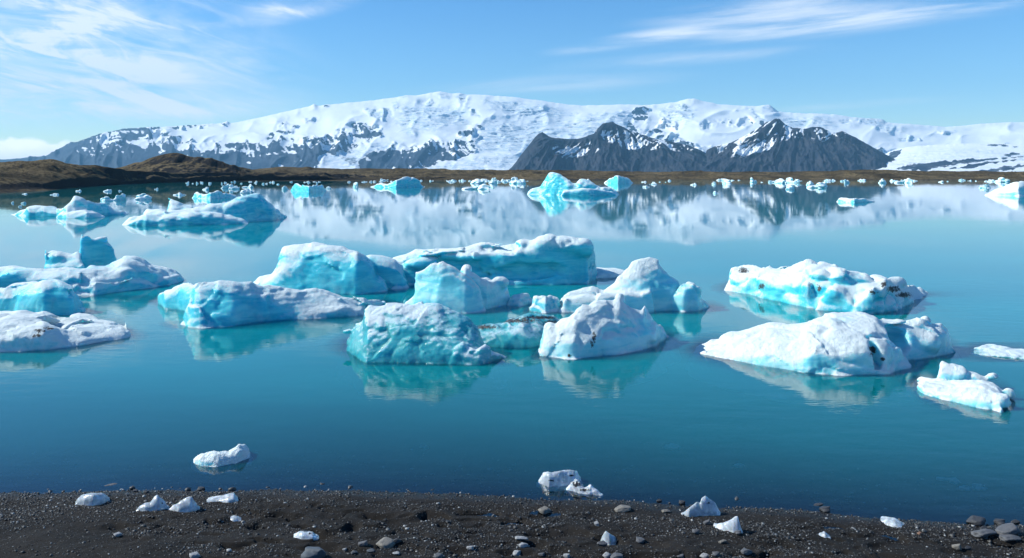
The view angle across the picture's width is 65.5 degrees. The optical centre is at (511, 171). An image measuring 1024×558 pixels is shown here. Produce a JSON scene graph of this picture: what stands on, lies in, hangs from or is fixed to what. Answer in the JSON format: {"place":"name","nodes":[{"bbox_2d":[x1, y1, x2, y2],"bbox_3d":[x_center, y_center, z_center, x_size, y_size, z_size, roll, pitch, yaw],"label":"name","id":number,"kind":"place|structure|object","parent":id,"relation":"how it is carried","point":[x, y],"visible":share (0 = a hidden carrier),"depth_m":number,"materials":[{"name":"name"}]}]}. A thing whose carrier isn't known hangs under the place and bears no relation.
{"place":"outdoors","nodes":[
{"label":"outdoors","id":0,"kind":"place"},
{"bbox_2d":[0,159,348,192],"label":"hills","id":1,"kind":"structure","parent":0,"point":[37,175],"depth_m":337.25,"materials":[{"name":"brown soil"}]},
{"bbox_2d":[118,153,449,179],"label":"hills","id":2,"kind":"structure","parent":0,"point":[173,162],"depth_m":521.22,"materials":[{"name":"brown soil"}]},
{"bbox_2d":[0,180,1023,423],"bbox_3d":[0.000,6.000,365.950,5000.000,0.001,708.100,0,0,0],"label":"water","id":3,"kind":"structure","parent":0,"point":[957,246],"depth_m":48.69,"materials":[{"name":"blue liquid"}]},
{"bbox_2d":[0,279,85,315],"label":"iceberg","id":4,"kind":"object","parent":3,"relation":"on","point":[56,297],"visible":0.49,"depth_m":33.48,"materials":[{"name":"ice"}]},
{"bbox_2d":[0,310,132,352],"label":"ice floe","id":5,"kind":"object","parent":3,"relation":"on","point":[24,331],"visible":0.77,"depth_m":27.55,"materials":[{"name":"white ice"}]},
{"bbox_2d":[12,196,127,217],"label":"iceberg","id":6,"kind":"object","parent":3,"relation":"on","point":[78,207],"visible":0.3,"depth_m":106.11,"materials":[{"name":"white ice"}]},
{"bbox_2d":[0,234,183,303],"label":"iceberg","id":7,"kind":"object","parent":3,"relation":"on","point":[93,268],"visible":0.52,"depth_m":40.54,"materials":[{"name":"white ice"}]},
{"bbox_2d":[100,196,112,200],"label":"ice chunk","id":8,"kind":"object","parent":3,"relation":"on","point":[106,198],"visible":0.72,"depth_m":160.31,"materials":[{"name":"ice"}]},
{"bbox_2d":[113,193,126,200],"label":"ice chunk","id":9,"kind":"object","parent":3,"relation":"on","point":[122,196],"visible":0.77,"depth_m":164.79,"materials":[{"name":"ice"}]},
{"bbox_2d":[134,193,151,199],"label":"ice chunk","id":10,"kind":"object","parent":3,"relation":"on","point":[143,196],"visible":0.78,"depth_m":169.53,"materials":[{"name":"ice"}]},
{"bbox_2d":[122,193,286,224],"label":"iceberg","id":11,"kind":"object","parent":3,"relation":"on","point":[253,207],"visible":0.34,"depth_m":92.39,"materials":[{"name":"white ice"}]},
{"bbox_2d":[192,190,235,198],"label":"iceberg","id":12,"kind":"object","parent":3,"relation":"on","point":[217,194],"visible":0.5,"depth_m":175.96,"materials":[{"name":"ice"}]},
{"bbox_2d":[191,444,252,474],"bbox_3d":[-5.996,5.923,16.539,1.226,0.414,0.926,0,0,-24],"label":"ice floe","id":13,"kind":"object","parent":3,"relation":"on","point":[238,457],"visible":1,"depth_m":16.32,"materials":[{"name":"white ice"}]},
{"bbox_2d":[229,184,239,188],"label":"ice chunk","id":14,"kind":"object","parent":3,"relation":"on","point":[232,187],"visible":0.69,"depth_m":268.35,"materials":[{"name":"ice"}]},
{"bbox_2d":[240,189,254,192],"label":"ice chunk","id":15,"kind":"object","parent":3,"relation":"on","point":[247,191],"visible":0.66,"depth_m":219.70,"materials":[{"name":"white ice"}]},
{"bbox_2d":[156,280,385,343],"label":"iceberg","id":16,"kind":"object","parent":3,"relation":"on","point":[221,304],"visible":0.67,"depth_m":32.23,"materials":[{"name":"ice"}]},
{"bbox_2d":[291,183,325,191],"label":"iceberg","id":17,"kind":"object","parent":3,"relation":"on","point":[302,188],"visible":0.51,"depth_m":237.22,"materials":[{"name":"blue ice"}]},
{"bbox_2d":[253,242,410,302],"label":"iceberg","id":18,"kind":"object","parent":3,"relation":"on","point":[340,270],"visible":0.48,"depth_m":39.67,"materials":[{"name":"blue ice"}]},
{"bbox_2d":[371,177,423,187],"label":"iceberg","id":19,"kind":"object","parent":3,"relation":"on","point":[403,182],"visible":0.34,"depth_m":297.47,"materials":[{"name":"blue ice"}]},
{"bbox_2d":[341,301,508,365],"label":"iceberg","id":20,"kind":"object","parent":3,"relation":"on","point":[421,333],"visible":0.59,"depth_m":25.49,"materials":[{"name":"blue ice"}]},
{"bbox_2d":[405,261,510,313],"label":"iceberg","id":21,"kind":"object","parent":3,"relation":"on","point":[465,290],"visible":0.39,"depth_m":34.27,"materials":[{"name":"blue ice"}]},
{"bbox_2d":[462,184,490,189],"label":"ice chunk","id":22,"kind":"object","parent":3,"relation":"on","point":[483,186],"visible":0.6,"depth_m":264.74,"materials":[{"name":"white ice"}]},
{"bbox_2d":[470,179,484,183],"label":"ice chunk","id":23,"kind":"object","parent":3,"relation":"on","point":[477,181],"visible":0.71,"depth_m":386.66,"materials":[{"name":"white ice"}]},
{"bbox_2d":[489,178,496,183],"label":"ice chunk","id":24,"kind":"object","parent":3,"relation":"on","point":[493,181],"visible":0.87,"depth_m":386.64,"materials":[{"name":"white ice"}]},
{"bbox_2d":[393,234,596,311],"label":"iceberg","id":25,"kind":"object","parent":3,"relation":"on","point":[549,259],"visible":0.52,"depth_m":42.60,"materials":[{"name":"ice"}]},
{"bbox_2d":[509,177,527,183],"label":"ice chunk","id":26,"kind":"object","parent":3,"relation":"on","point":[515,181],"visible":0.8,"depth_m":387.75,"materials":[{"name":"white ice"}]},
{"bbox_2d":[478,313,559,362],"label":"iceberg","id":27,"kind":"object","parent":3,"relation":"on","point":[523,332],"visible":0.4,"depth_m":27.39,"materials":[{"name":"blue ice"}]},
{"bbox_2d":[506,293,531,311],"bbox_3d":[0.320,5.903,36.257,1.346,0.786,2.059,0,0,28],"label":"ice chunk","id":28,"kind":"object","parent":3,"relation":"on","point":[523,300],"visible":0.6,"depth_m":35.69,"materials":[{"name":"blue ice"}]},
{"bbox_2d":[528,295,560,313],"bbox_3d":[1.537,5.861,34.417,1.799,1.072,2.022,0,0,0],"label":"ice chunk","id":29,"kind":"object","parent":3,"relation":"on","point":[548,304],"visible":0.51,"depth_m":34.07,"materials":[{"name":"white ice"}]},
{"bbox_2d":[536,470,582,491],"bbox_3d":[0.937,5.911,15.376,0.933,0.330,0.554,0,0,-8],"label":"ice chip","id":30,"kind":"object","parent":3,"relation":"on","point":[561,480],"visible":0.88,"depth_m":15.22,"materials":[{"name":"white ice"}]},
{"bbox_2d":[527,172,618,195],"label":"iceberg","id":31,"kind":"object","parent":3,"relation":"on","point":[553,183],"visible":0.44,"depth_m":203.85,"materials":[{"name":"blue ice"}]},
{"bbox_2d":[531,293,672,360],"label":"iceberg","id":32,"kind":"object","parent":3,"relation":"on","point":[617,328],"visible":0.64,"depth_m":26.35,"materials":[{"name":"white ice"}]},
{"bbox_2d":[596,267,624,279],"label":"ice floe","id":33,"kind":"object","parent":3,"relation":"on","point":[607,273],"visible":0.52,"depth_m":45.28,"materials":[{"name":"white ice"}]},
{"bbox_2d":[604,175,632,182],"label":"iceberg","id":34,"kind":"object","parent":3,"relation":"on","point":[618,179],"visible":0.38,"depth_m":403.51,"materials":[{"name":"teal ice"}]},
{"bbox_2d":[558,257,718,343],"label":"iceberg","id":35,"kind":"object","parent":3,"relation":"on","point":[651,285],"visible":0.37,"depth_m":34.31,"materials":[{"name":"white ice"}]},
{"bbox_2d":[662,443,680,449],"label":"sunken ice","id":36,"kind":"structure","parent":3,"relation":"in","point":[671,446],"depth_m":17.68,"materials":[{"name":"blue ice"}]},
{"bbox_2d":[722,179,731,183],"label":"ice chunk","id":37,"kind":"object","parent":3,"relation":"on","point":[726,181],"visible":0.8,"depth_m":387.55,"materials":[{"name":"white ice"}]},
{"bbox_2d":[732,463,743,467],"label":"sunken ice","id":38,"kind":"structure","parent":3,"relation":"in","point":[738,465],"depth_m":16.55,"materials":[{"name":"blue ice"}]},
{"bbox_2d":[774,178,786,182],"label":"ice chunk","id":39,"kind":"object","parent":3,"relation":"on","point":[781,180],"visible":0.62,"depth_m":399.30,"materials":[{"name":"white ice"}]},
{"bbox_2d":[786,177,801,182],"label":"ice chunk","id":40,"kind":"object","parent":3,"relation":"on","point":[789,180],"visible":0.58,"depth_m":412.01,"materials":[{"name":"white ice"}]},
{"bbox_2d":[807,182,824,187],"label":"ice chunk","id":41,"kind":"object","parent":3,"relation":"on","point":[819,185],"visible":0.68,"depth_m":286.50,"materials":[{"name":"white ice"}]},
{"bbox_2d":[691,312,958,389],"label":"iceberg","id":42,"kind":"object","parent":3,"relation":"on","point":[848,344],"visible":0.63,"depth_m":24.77,"materials":[{"name":"white ice"}]},
{"bbox_2d":[723,259,930,314],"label":"iceberg","id":43,"kind":"object","parent":3,"relation":"on","point":[812,286],"visible":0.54,"depth_m":35.30,"materials":[{"name":"white ice"}]},
{"bbox_2d":[837,197,873,202],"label":"ice floe","id":44,"kind":"object","parent":3,"relation":"on","point":[853,200],"visible":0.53,"depth_m":153.40,"materials":[{"name":"white ice"}]},
{"bbox_2d":[894,178,912,182],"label":"ice chunk","id":45,"kind":"object","parent":3,"relation":"on","point":[908,180],"visible":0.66,"depth_m":412.08,"materials":[{"name":"white ice"}]},
{"bbox_2d":[936,477,960,484],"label":"sunken ice","id":46,"kind":"structure","parent":3,"relation":"in","point":[954,480],"depth_m":15.80,"materials":[{"name":"blue ice"}]},
{"bbox_2d":[912,361,1015,413],"bbox_3d":[12.143,5.786,21.501,2.458,0.850,3.061,0,0,29],"label":"ice floe","id":47,"kind":"object","parent":3,"relation":"on","point":[955,388],"visible":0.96,"depth_m":20.95,"materials":[{"name":"white ice"}]},
{"bbox_2d":[979,184,990,187],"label":"ice chunk","id":48,"kind":"object","parent":3,"relation":"on","point":[986,186],"visible":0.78,"depth_m":285.62,"materials":[{"name":"white ice"}]},
{"bbox_2d":[970,344,1023,360],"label":"ice floe","id":49,"kind":"object","parent":3,"relation":"on","point":[995,351],"visible":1,"depth_m":26.04,"materials":[{"name":"white ice"}]},
{"bbox_2d":[994,177,1009,181],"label":"ice chunk","id":50,"kind":"object","parent":3,"relation":"on","point":[1001,179],"visible":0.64,"depth_m":439.22,"materials":[{"name":"white ice"}]},
{"bbox_2d":[985,181,1023,195],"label":"iceberg","id":51,"kind":"object","parent":3,"relation":"on","point":[1014,189],"visible":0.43,"depth_m":195.36,"materials":[{"name":"white ice"}]},
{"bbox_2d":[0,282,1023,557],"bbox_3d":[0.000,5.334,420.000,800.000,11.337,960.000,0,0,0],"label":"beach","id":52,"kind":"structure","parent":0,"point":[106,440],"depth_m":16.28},
{"bbox_2d":[75,493,109,505],"bbox_3d":[-7.519,5.844,14.250,0.634,0.241,0.503,0,0,0],"label":"ice chip","id":53,"kind":"object","parent":52,"relation":"on","point":[91,499],"visible":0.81,"depth_m":14.12,"materials":[{"name":"white ice"}]},
{"bbox_2d":[103,483,121,487],"bbox_3d":[-7.665,6.045,15.274,0.345,0.116,0.214,3,5,-12],"label":"sunken stone","id":54,"kind":"object","parent":52,"relation":"on","point":[112,485],"visible":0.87,"depth_m":15.23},
{"bbox_2d":[113,532,121,536],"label":"beach stone","id":55,"kind":"object","parent":52,"relation":"on","point":[117,534],"visible":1,"depth_m":12.61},
{"bbox_2d":[136,495,169,510],"bbox_3d":[-6.291,5.826,13.955,0.604,0.283,0.354,0,0,-16],"label":"ice chip","id":56,"kind":"object","parent":52,"relation":"on","point":[157,502],"visible":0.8,"depth_m":13.89,"materials":[{"name":"white ice"}]},
{"bbox_2d":[168,496,199,511],"bbox_3d":[-5.736,5.833,13.908,0.589,0.282,0.378,0,0,-14],"label":"ice chip","id":57,"kind":"object","parent":52,"relation":"on","point":[188,504],"visible":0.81,"depth_m":13.85,"materials":[{"name":"white ice"}]},
{"bbox_2d":[189,551,200,557],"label":"beach stone","id":58,"kind":"object","parent":52,"relation":"on","point":[196,554],"visible":1,"depth_m":11.79,"materials":[{"name":"white stone"}]},
{"bbox_2d":[207,493,238,502],"bbox_3d":[-5.234,5.906,14.424,0.615,0.127,0.378,0,0,0],"label":"ice chip","id":59,"kind":"object","parent":52,"relation":"on","point":[229,498],"visible":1,"depth_m":14.35,"materials":[{"name":"white ice"}]},
{"bbox_2d":[230,515,240,521],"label":"ice chip","id":60,"kind":"object","parent":52,"relation":"on","point":[233,518],"visible":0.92,"depth_m":13.59,"materials":[{"name":"white ice"}]},
{"bbox_2d":[294,530,318,539],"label":"ice chip","id":61,"kind":"object","parent":52,"relation":"on","point":[305,534],"visible":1,"depth_m":12.56,"materials":[{"name":"white ice"}]},
{"bbox_2d":[301,546,325,557],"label":"beach stone","id":62,"kind":"object","parent":52,"relation":"on","point":[313,552],"visible":1,"depth_m":11.74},
{"bbox_2d":[358,540,367,546],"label":"beach stone","id":63,"kind":"object","parent":52,"relation":"on","point":[362,543],"visible":1,"depth_m":12.23,"materials":[{"name":"grey stone"}]},
{"bbox_2d":[393,538,400,543],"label":"beach stone","id":64,"kind":"object","parent":52,"relation":"on","point":[396,540],"visible":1,"depth_m":12.39,"materials":[{"name":"grey stone"}]},
{"bbox_2d":[433,552,442,557],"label":"beach stone","id":65,"kind":"object","parent":52,"relation":"on","point":[438,555],"visible":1,"depth_m":11.84,"materials":[{"name":"grey stone"}]},
{"bbox_2d":[513,550,520,555],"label":"beach stone","id":66,"kind":"object","parent":52,"relation":"on","point":[516,552],"visible":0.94,"depth_m":12.26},
{"bbox_2d":[515,536,527,539],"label":"beach stone","id":67,"kind":"object","parent":52,"relation":"on","point":[520,538],"visible":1,"depth_m":12.65,"materials":[{"name":"white stone"}]},
{"bbox_2d":[518,542,527,547],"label":"beach stone","id":68,"kind":"object","parent":52,"relation":"on","point":[522,545],"visible":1,"depth_m":12.41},
{"bbox_2d":[538,506,550,514],"bbox_3d":[0.560,5.980,14.036,0.212,0.124,0.211,0,0,-42],"label":"beach stone","id":69,"kind":"object","parent":52,"relation":"on","point":[543,510],"visible":1,"depth_m":13.97,"materials":[{"name":"grey stone"}]},
{"bbox_2d":[564,479,603,496],"bbox_3d":[1.338,5.928,14.903,0.809,0.271,0.288,0,0,28],"label":"ice chip","id":70,"kind":"object","parent":52,"relation":"on","point":[576,487],"visible":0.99,"depth_m":14.86,"materials":[{"name":"white ice"}]},
{"bbox_2d":[597,541,606,546],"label":"beach stone","id":71,"kind":"object","parent":52,"relation":"on","point":[602,543],"visible":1,"depth_m":12.40,"materials":[{"name":"grey stone"}]},
{"bbox_2d":[602,552,610,557],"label":"beach stone","id":72,"kind":"object","parent":52,"relation":"on","point":[606,555],"visible":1,"depth_m":11.98,"materials":[{"name":"white stone"}]},
{"bbox_2d":[601,531,615,544],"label":"ice chip","id":73,"kind":"object","parent":52,"relation":"on","point":[608,538],"visible":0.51,"depth_m":12.76,"materials":[{"name":"white ice"}]},
{"bbox_2d":[610,552,622,557],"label":"beach stone","id":74,"kind":"object","parent":52,"relation":"on","point":[616,555],"visible":1,"depth_m":11.91,"materials":[{"name":"grey stone"}]},
{"bbox_2d":[614,505,630,512],"bbox_3d":[1.941,5.906,13.966,0.291,0.096,0.239,0,0,4],"label":"beach stone","id":75,"kind":"object","parent":52,"relation":"on","point":[623,508],"visible":1,"depth_m":13.88,"materials":[{"name":"grey stone"}]},
{"bbox_2d":[636,537,644,542],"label":"beach stone","id":76,"kind":"object","parent":52,"relation":"on","point":[640,540],"visible":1,"depth_m":12.64,"materials":[{"name":"grey stone"}]},
{"bbox_2d":[692,529,699,533],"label":"beach stone","id":77,"kind":"object","parent":52,"relation":"on","point":[695,531],"visible":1,"depth_m":12.91,"materials":[{"name":"grey stone"}]},
{"bbox_2d":[681,496,720,516],"bbox_3d":[3.298,5.859,13.873,0.793,0.392,0.370,0,0,-10],"label":"ice chip","id":78,"kind":"object","parent":52,"relation":"on","point":[706,506],"visible":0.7,"depth_m":13.81,"materials":[{"name":"white ice"}]},
{"bbox_2d":[700,553,708,557],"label":"beach stone","id":79,"kind":"object","parent":52,"relation":"on","point":[704,555],"visible":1,"depth_m":12.06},
{"bbox_2d":[703,519,709,524],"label":"beach stone","id":80,"kind":"object","parent":52,"relation":"on","point":[706,522],"visible":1,"depth_m":13.34,"materials":[{"name":"grey stone"}]},
{"bbox_2d":[712,551,719,556],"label":"beach stone","id":81,"kind":"object","parent":52,"relation":"on","point":[715,554],"visible":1,"depth_m":11.96,"materials":[{"name":"grey stone"}]},
{"bbox_2d":[713,516,742,533],"bbox_3d":[3.548,5.798,13.102,0.591,0.321,0.334,0,0,35],"label":"ice chip","id":82,"kind":"object","parent":52,"relation":"on","point":[732,525],"visible":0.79,"depth_m":13.01,"materials":[{"name":"white ice"}]},
{"bbox_2d":[741,548,751,554],"bbox_3d":[3.574,5.790,12.138,0.178,0.080,0.173,0,-5,15],"label":"beach stone","id":83,"kind":"object","parent":52,"relation":"on","point":[744,551],"visible":1,"depth_m":12.09,"materials":[{"name":"grey stone"}]},
{"bbox_2d":[810,503,822,506],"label":"beach stone","id":84,"kind":"object","parent":52,"relation":"on","point":[816,505],"visible":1,"depth_m":14.32,"materials":[{"name":"grey stone"}]},
{"bbox_2d":[819,506,829,512],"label":"beach stone","id":85,"kind":"object","parent":52,"relation":"on","point":[826,509],"visible":1,"depth_m":14.07,"materials":[{"name":"grey stone"}]},
{"bbox_2d":[819,531,830,538],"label":"ice chip","id":86,"kind":"object","parent":52,"relation":"on","point":[824,534],"visible":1,"depth_m":12.86,"materials":[{"name":"white ice"}]},
{"bbox_2d":[881,516,903,527],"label":"ice chip","id":87,"kind":"object","parent":52,"relation":"on","point":[892,522],"visible":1,"depth_m":13.47,"materials":[{"name":"white ice"}]},
{"bbox_2d":[952,544,960,549],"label":"beach stone","id":88,"kind":"object","parent":52,"relation":"on","point":[956,546],"visible":1,"depth_m":12.47,"materials":[{"name":"beige stone"}]},
{"bbox_2d":[966,515,985,526],"bbox_3d":[7.894,5.960,13.564,0.286,0.150,0.298,0,0,37],"label":"beach stone","id":89,"kind":"object","parent":52,"relation":"on","point":[977,520],"visible":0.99,"depth_m":13.48,"materials":[{"name":"grey stone"}]},
{"bbox_2d":[971,529,996,537],"bbox_3d":[7.723,5.914,13.005,0.384,0.136,0.238,1,-3,-6],"label":"beach stone","id":90,"kind":"object","parent":52,"relation":"on","point":[981,533],"visible":1,"depth_m":12.94,"materials":[{"name":"grey stone"}]},
{"bbox_2d":[994,519,1004,524],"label":"beach stone","id":91,"kind":"object","parent":52,"relation":"on","point":[999,521],"visible":0.88,"depth_m":13.55,"materials":[{"name":"grey stone"}]},
{"bbox_2d":[995,523,1020,534],"bbox_3d":[8.112,5.876,13.053,0.350,0.156,0.310,-6,1,-21],"label":"beach stone","id":92,"kind":"object","parent":52,"relation":"on","point":[1010,528],"visible":0.97,"depth_m":12.99,"materials":[{"name":"grey stone"}]},
{"bbox_2d":[998,534,1021,541],"bbox_3d":[8.051,5.926,12.861,0.324,0.110,0.201,2,6,5],"label":"beach stone","id":93,"kind":"object","parent":52,"relation":"on","point":[1007,537],"visible":1,"depth_m":12.82,"materials":[{"name":"grey stone"}]},
{"bbox_2d":[1011,519,1019,523],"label":"beach stone","id":94,"kind":"object","parent":52,"relation":"on","point":[1015,521],"visible":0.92,"depth_m":13.58,"materials":[{"name":"grey stone"}]},
{"bbox_2d":[0,91,1023,169],"bbox_3d":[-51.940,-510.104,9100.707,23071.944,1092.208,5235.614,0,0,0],"label":"mountains","id":95,"kind":"structure","parent":0,"point":[446,130],"depth_m":9343.66,"materials":[{"name":"white snow"}]},
{"bbox_2d":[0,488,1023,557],"bbox_3d":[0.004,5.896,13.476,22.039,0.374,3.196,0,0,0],"label":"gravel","id":96,"kind":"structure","parent":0,"point":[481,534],"depth_m":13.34,"materials":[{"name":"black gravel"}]},
{"bbox_2d":[0,448,1023,511],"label":"gravel","id":97,"kind":"structure","parent":0,"point":[736,498],"depth_m":15.50,"materials":[{"name":"grey gravel"}]},
{"bbox_2d":[0,0,1023,158],"label":"sky","id":98,"kind":"structure","parent":0,"point":[71,70],"materials":[{"name":"blue"}]},
{"bbox_2d":[509,122,719,171],"bbox_3d":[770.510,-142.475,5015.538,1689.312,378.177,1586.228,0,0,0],"label":"mountains","id":99,"kind":"structure","parent":0,"point":[611,146],"depth_m":4937.95,"materials":[{"name":"grey stone"}]},
{"bbox_2d":[254,167,1023,180],"bbox_3d":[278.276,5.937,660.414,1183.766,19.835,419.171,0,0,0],"label":"hills","id":100,"kind":"structure","parent":0,"point":[426,174],"depth_m":621.40,"materials":[{"name":"plant"}]},
{"bbox_2d":[701,119,894,171],"bbox_3d":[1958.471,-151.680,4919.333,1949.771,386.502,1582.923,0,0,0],"label":"mountains","id":101,"kind":"structure","parent":0,"point":[776,145],"depth_m":4847.20,"materials":[{"name":"grey stone"}]},
{"bbox_2d":[876,144,1023,171],"bbox_3d":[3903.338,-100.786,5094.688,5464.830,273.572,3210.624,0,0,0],"label":"glacier","id":102,"kind":"object","parent":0,"point":[982,157],"visible":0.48,"depth_m":5022.98,"materials":[{"name":"white snow"}]},
{"bbox_2d":[957,485,971,490],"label":"sunken ice","id":103,"kind":"structure","parent":0,"point":[965,488],"depth_m":15.38,"materials":[{"name":"blue ice"}]},
{"bbox_2d":[971,484,987,490],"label":"sunken ice","id":104,"kind":"structure","parent":0,"point":[978,487],"depth_m":15.40,"materials":[{"name":"blue ice"}]}
]}

